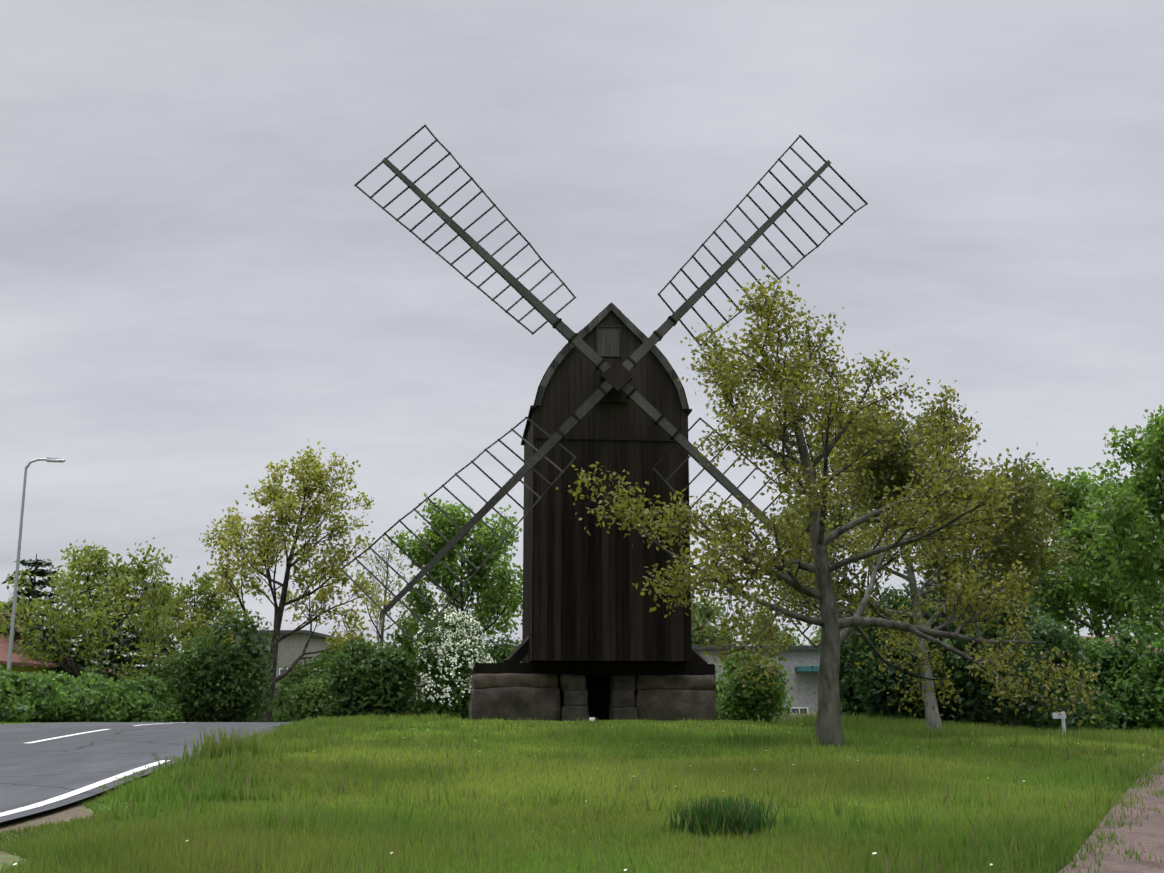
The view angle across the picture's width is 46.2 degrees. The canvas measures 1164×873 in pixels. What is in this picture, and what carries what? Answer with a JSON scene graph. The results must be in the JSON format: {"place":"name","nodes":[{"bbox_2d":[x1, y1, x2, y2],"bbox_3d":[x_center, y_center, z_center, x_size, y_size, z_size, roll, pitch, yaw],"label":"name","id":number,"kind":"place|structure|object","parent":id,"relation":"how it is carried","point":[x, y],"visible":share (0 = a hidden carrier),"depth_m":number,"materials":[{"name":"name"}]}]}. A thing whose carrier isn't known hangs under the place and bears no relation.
{"place":"outdoors","nodes":[
{"label":"outdoors","id":0,"kind":"place"},
{"bbox_2d":[0,722,292,821],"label":"road","id":1,"kind":"structure","parent":0,"point":[34,773],"depth_m":17.85,"materials":[{"name":"grey asphalt"}]},
{"bbox_2d":[0,760,170,816],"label":"road edge line","id":2,"kind":"object","parent":1,"relation":"on","point":[75,792],"visible":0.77,"depth_m":12.64,"materials":[{"name":"paint"}]},
{"bbox_2d":[27,722,185,742],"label":"road centre dashes","id":3,"kind":"structure","parent":1,"relation":"on","point":[81,733],"depth_m":22.89,"materials":[{"name":"paint"}]},
{"bbox_2d":[0,720,1149,872],"bbox_3d":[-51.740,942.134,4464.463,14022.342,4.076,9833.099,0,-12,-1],"label":"ground","id":4,"kind":"structure","parent":0,"point":[67,812],"depth_m":11.04,"materials":[{"name":"brown soil"}]},
{"bbox_2d":[0,676,5,706],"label":"hedge","id":5,"kind":"object","parent":4,"relation":"on","point":[1,688],"visible":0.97,"depth_m":32.96,"materials":[{"name":"green plant"}]},
{"bbox_2d":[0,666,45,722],"bbox_3d":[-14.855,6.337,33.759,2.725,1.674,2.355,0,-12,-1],"label":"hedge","id":6,"kind":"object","parent":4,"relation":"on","point":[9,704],"visible":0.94,"depth_m":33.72,"materials":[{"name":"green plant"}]},
{"bbox_2d":[0,668,63,721],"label":"hedge","id":7,"kind":"object","parent":4,"relation":"on","point":[37,693],"visible":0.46,"depth_m":35.03,"materials":[{"name":"green plant"}]},
{"bbox_2d":[7,457,65,669],"bbox_3d":[-14.556,4.108,36.228,1.070,7.216,0.240,2,-12,-8],"label":"street lamp","id":8,"kind":"object","parent":4,"relation":"on","point":[10,649],"visible":0.71,"depth_m":36.30,"materials":[{"name":"silver metal"}]},
{"bbox_2d":[0,554,79,680],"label":"conifer","id":9,"kind":"object","parent":4,"relation":"on","point":[39,573],"visible":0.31,"depth_m":59.21,"materials":[{"name":"green plant"}]},
{"bbox_2d":[0,606,84,722],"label":"ochre house","id":10,"kind":"structure","parent":4,"relation":"on","point":[27,666],"depth_m":57.23,"materials":[{"name":"tile"}]},
{"bbox_2d":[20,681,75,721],"bbox_3d":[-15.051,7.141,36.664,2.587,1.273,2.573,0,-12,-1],"label":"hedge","id":11,"kind":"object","parent":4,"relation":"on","point":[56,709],"visible":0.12,"depth_m":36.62,"materials":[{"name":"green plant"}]},
{"bbox_2d":[21,667,121,721],"bbox_3d":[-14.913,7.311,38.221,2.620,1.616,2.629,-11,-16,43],"label":"hedge","id":12,"kind":"object","parent":4,"relation":"on","point":[82,701],"visible":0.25,"depth_m":38.09,"materials":[{"name":"green plant"}]},
{"bbox_2d":[41,565,136,681],"bbox_3d":[-22.255,9.410,61.209,4.903,7.856,4.737,-10,-15,38],"label":"tree","id":13,"kind":"object","parent":4,"relation":"on","point":[89,591],"visible":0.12,"depth_m":60.74,"materials":[{"name":"green plant"}]},
{"bbox_2d":[80,671,130,721],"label":"hedge","id":14,"kind":"object","parent":4,"relation":"on","point":[122,694],"visible":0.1,"depth_m":41.36,"materials":[{"name":"green plant"}]},
{"bbox_2d":[0,537,214,683],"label":"tree","id":15,"kind":"object","parent":4,"relation":"on","point":[115,585],"depth_m":46.57,"materials":[{"name":"green plant"}]},
{"bbox_2d":[67,565,162,681],"bbox_3d":[-20.412,9.290,59.886,4.571,7.516,4.257,7,-14,-31],"label":"tree","id":16,"kind":"object","parent":4,"relation":"on","point":[117,639],"visible":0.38,"depth_m":59.61,"materials":[{"name":"green plant"}]},
{"bbox_2d":[104,579,185,682],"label":"tree","id":17,"kind":"object","parent":4,"relation":"on","point":[154,582],"visible":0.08,"depth_m":63.23,"materials":[{"name":"green plant"}]},
{"bbox_2d":[111,673,187,721],"bbox_3d":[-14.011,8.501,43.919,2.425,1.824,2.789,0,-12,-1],"label":"hedge","id":18,"kind":"object","parent":4,"relation":"on","point":[153,686],"visible":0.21,"depth_m":43.66,"materials":[{"name":"green plant"}]},
{"bbox_2d":[117,652,196,686],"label":"hedge shrub","id":19,"kind":"object","parent":4,"relation":"on","point":[145,667],"visible":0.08,"depth_m":48.38,"materials":[{"name":"green plant"}]},
{"bbox_2d":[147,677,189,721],"bbox_3d":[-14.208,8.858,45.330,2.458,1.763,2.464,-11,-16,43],"label":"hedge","id":20,"kind":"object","parent":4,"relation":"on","point":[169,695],"visible":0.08,"depth_m":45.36,"materials":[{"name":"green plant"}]},
{"bbox_2d":[172,682,201,721],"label":"hedge","id":21,"kind":"object","parent":4,"relation":"on","point":[195,711],"visible":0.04,"depth_m":46.42,"materials":[{"name":"green plant"}]},
{"bbox_2d":[138,565,240,664],"bbox_3d":[-16.917,9.158,58.716,4.594,7.182,5.514,-8,-15,35],"label":"tree","id":22,"kind":"object","parent":4,"relation":"on","point":[204,588],"visible":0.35,"depth_m":59.06,"materials":[{"name":"green plant"}]},
{"bbox_2d":[151,597,280,721],"bbox_3d":[-12.353,7.701,46.117,4.205,4.381,3.931,0,-12,-1],"label":"hedge shrub","id":23,"kind":"object","parent":4,"relation":"on","point":[226,677],"visible":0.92,"depth_m":45.36,"materials":[{"name":"green plant"}]},
{"bbox_2d":[238,696,263,721],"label":"hedge","id":24,"kind":"object","parent":4,"relation":"on","point":[257,718],"visible":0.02,"depth_m":50.83,"materials":[{"name":"green plant"}]},
{"bbox_2d":[259,698,277,721],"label":"hedge","id":25,"kind":"object","parent":4,"relation":"on","point":[273,717],"visible":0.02,"depth_m":52.16,"materials":[{"name":"green plant"}]},
{"bbox_2d":[168,438,390,721],"bbox_3d":[-11.356,5.689,51.165,8.749,10.607,6.650,7,-14,-29],"label":"road tree","id":26,"kind":"object","parent":4,"relation":"on","point":[281,505],"visible":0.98,"depth_m":50.52,"materials":[{"name":"green plant"}]},
{"bbox_2d":[274,696,287,721],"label":"hedge","id":27,"kind":"object","parent":4,"relation":"on","point":[280,720],"visible":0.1,"depth_m":53.16,"materials":[{"name":"green plant"}]},
{"bbox_2d":[230,630,334,695],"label":"house","id":28,"kind":"structure","parent":4,"relation":"on","point":[291,646],"depth_m":98.99,"materials":[{"name":"paint"}]},
{"bbox_2d":[272,640,342,721],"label":"hedge shrub","id":29,"kind":"object","parent":4,"relation":"on","point":[296,675],"visible":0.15,"depth_m":50.82,"materials":[{"name":"green plant"}]},
{"bbox_2d":[272,667,354,721],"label":"shrub","id":30,"kind":"object","parent":4,"relation":"on","point":[303,702],"visible":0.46,"depth_m":45.45,"materials":[{"name":"green plant"}]},
{"bbox_2d":[310,634,438,718],"bbox_3d":[-6.699,7.941,44.215,4.079,3.065,3.318,0,-12,-1],"label":"shrub","id":31,"kind":"object","parent":4,"relation":"on","point":[365,677],"visible":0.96,"depth_m":43.59,"materials":[{"name":"green plant"}]},
{"bbox_2d":[328,527,452,646],"bbox_3d":[-7.705,7.950,56.568,5.404,8.605,5.841,0,-12,-1],"label":"bare tree","id":32,"kind":"object","parent":4,"relation":"on","point":[382,619],"visible":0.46,"depth_m":57.36,"materials":[{"name":"plant"}]},
{"bbox_2d":[380,615,450,715],"bbox_3d":[-6.051,8.462,49.188,3.573,4.238,3.307,-10,-16,40],"label":"shrub","id":33,"kind":"object","parent":4,"relation":"on","point":[410,646],"visible":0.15,"depth_m":48.25,"materials":[{"name":"green plant"}]},
{"bbox_2d":[410,599,495,719],"bbox_3d":[-4.094,7.456,44.769,3.126,4.254,3.220,0,-12,-1],"label":"flowering bush","id":34,"kind":"object","parent":4,"relation":"on","point":[452,652],"visible":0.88,"depth_m":44.20,"materials":[{"name":"white plant"}]},
{"bbox_2d":[386,493,522,705],"bbox_3d":[-3.852,6.214,48.020,6.220,8.186,5.737,0,-12,-1],"label":"tree","id":35,"kind":"object","parent":4,"relation":"on","point":[494,599],"visible":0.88,"depth_m":47.85,"materials":[{"name":"green plant"}]},
{"bbox_2d":[479,631,521,662],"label":"shrub","id":36,"kind":"object","parent":4,"relation":"on","point":[499,653],"visible":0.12,"depth_m":46.07,"materials":[{"name":"green plant"}]},
{"bbox_2d":[13,722,1152,870],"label":"meadow flowers","id":37,"kind":"object","parent":4,"relation":"on","point":[690,765],"visible":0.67,"depth_m":11.44,"materials":[{"name":"white plant"}]},
{"bbox_2d":[340,124,882,720],"bbox_3d":[0.665,0.051,39.981,14.576,16.785,6.850,1,-12,-5],"label":"windmill","id":38,"kind":"object","parent":4,"relation":"on","point":[600,642],"visible":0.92,"depth_m":37.58,"materials":[{"name":"brown wood"}]},
{"bbox_2d":[691,592,749,645],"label":"distant tree","id":39,"kind":"object","parent":4,"relation":"on","point":[703,614],"visible":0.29,"depth_m":92.40,"materials":[{"name":"green plant"}]},
{"bbox_2d":[715,677,736,719],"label":"shrub","id":40,"kind":"object","parent":4,"relation":"on","point":[717,682],"visible":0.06,"depth_m":46.89,"materials":[{"name":"green plant"}]},
{"bbox_2d":[716,648,797,723],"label":"shrub","id":41,"kind":"object","parent":4,"relation":"on","point":[755,705],"visible":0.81,"depth_m":43.35,"materials":[{"name":"green plant"}]},
{"bbox_2d":[692,645,852,713],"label":"house","id":42,"kind":"structure","parent":4,"relation":"on","point":[801,661],"depth_m":81.86,"materials":[{"name":"white paint"}]},
{"bbox_2d":[741,607,805,645],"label":"distant tree","id":43,"kind":"object","parent":4,"relation":"on","point":[793,643],"visible":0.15,"depth_m":97.19,"materials":[{"name":"green plant"}]},
{"bbox_2d":[773,712,816,722],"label":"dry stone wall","id":44,"kind":"structure","parent":4,"relation":"on","point":[792,716],"depth_m":60.22,"materials":[{"name":"grey stone"}]},
{"bbox_2d":[804,625,820,645],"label":"distant tree","id":45,"kind":"object","parent":4,"relation":"on","point":[815,641],"depth_m":90.02,"materials":[{"name":"green plant"}]},
{"bbox_2d":[556,265,1107,747],"bbox_3d":[3.678,1.081,19.562,8.019,6.970,5.575,0,-12,-1],"label":"tree","id":46,"kind":"object","parent":4,"relation":"on","point":[786,379],"visible":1,"depth_m":18.90,"materials":[{"name":"green plant"}]},
{"bbox_2d":[801,591,953,718],"bbox_3d":[7.861,5.868,35.480,3.679,3.853,3.696,9,-15,-38],"label":"bush","id":47,"kind":"object","parent":4,"relation":"on","point":[851,696],"visible":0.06,"depth_m":34.99,"materials":[{"name":"green plant"}]},
{"bbox_2d":[746,386,1090,731],"bbox_3d":[6.614,2.454,27.085,7.335,7.203,6.337,0,-12,-1],"label":"tree","id":48,"kind":"object","parent":4,"relation":"on","point":[898,465],"visible":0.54,"depth_m":26.43,"materials":[{"name":"green plant"}]},
{"bbox_2d":[816,560,1095,732],"bbox_3d":[9.029,5.074,33.154,6.374,4.623,5.363,0,-12,-1],"label":"bush","id":49,"kind":"object","parent":4,"relation":"on","point":[973,696],"visible":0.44,"depth_m":31.98,"materials":[{"name":"green plant"}]},
{"bbox_2d":[975,603,1126,733],"bbox_3d":[11.464,6.057,35.723,4.638,3.930,5.234,-11,-16,43],"label":"bush","id":50,"kind":"object","parent":4,"relation":"on","point":[1059,638],"visible":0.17,"depth_m":34.50,"materials":[{"name":"green plant"}]},
{"bbox_2d":[1053,711,1065,733],"bbox_3d":[10.622,6.500,30.322,0.300,0.760,0.086,0,-12,-1],"label":"signpost","id":51,"kind":"object","parent":4,"relation":"on","point":[1062,717],"visible":0.74,"depth_m":30.34,"materials":[{"name":"grey paint"}]},
{"bbox_2d":[980,636,1161,732],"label":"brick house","id":52,"kind":"structure","parent":4,"relation":"on","point":[1090,637],"depth_m":69.09,"materials":[{"name":"red tile"}]},
{"bbox_2d":[1037,684,1125,731],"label":"shrub","id":53,"kind":"object","parent":4,"relation":"on","point":[1091,715],"depth_m":39.43,"materials":[{"name":"green plant"}]},
{"bbox_2d":[1000,458,1163,653],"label":"tree","id":54,"kind":"object","parent":4,"relation":"on","point":[1071,592],"visible":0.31,"depth_m":47.86,"materials":[{"name":"green plant"}]},
{"bbox_2d":[1066,634,1153,732],"bbox_3d":[15.305,7.258,39.387,4.147,3.138,3.762,0,-12,-1],"label":"shrub","id":55,"kind":"object","parent":4,"relation":"on","point":[1102,654],"visible":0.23,"depth_m":39.03,"materials":[{"name":"green plant"}]},
{"bbox_2d":[1067,404,1163,636],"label":"tree","id":56,"kind":"object","parent":4,"relation":"on","point":[1135,500],"visible":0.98,"depth_m":43.03,"materials":[{"name":"green plant"}]},
{"bbox_2d":[1084,618,1163,732],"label":"shrub","id":57,"kind":"object","parent":4,"relation":"on","point":[1131,686],"visible":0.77,"depth_m":38.00,"materials":[{"name":"green plant"}]},
{"bbox_2d":[1125,661,1163,730],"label":"shrub","id":58,"kind":"object","parent":4,"relation":"on","point":[1160,699],"visible":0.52,"depth_m":37.11,"materials":[{"name":"green plant"}]},
{"bbox_2d":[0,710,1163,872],"bbox_3d":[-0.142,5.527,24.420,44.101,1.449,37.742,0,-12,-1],"label":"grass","id":59,"kind":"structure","parent":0,"point":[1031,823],"depth_m":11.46,"materials":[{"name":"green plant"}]},
{"bbox_2d":[0,0,1163,720],"label":"sky","id":60,"kind":"structure","parent":0,"point":[198,285],"materials":[{"name":"grey"}]},
{"bbox_2d":[1058,762,1163,872],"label":"foot path","id":61,"kind":"structure","parent":0,"point":[1148,834],"depth_m":9.61,"materials":[{"name":"brown gravel"}]}
]}

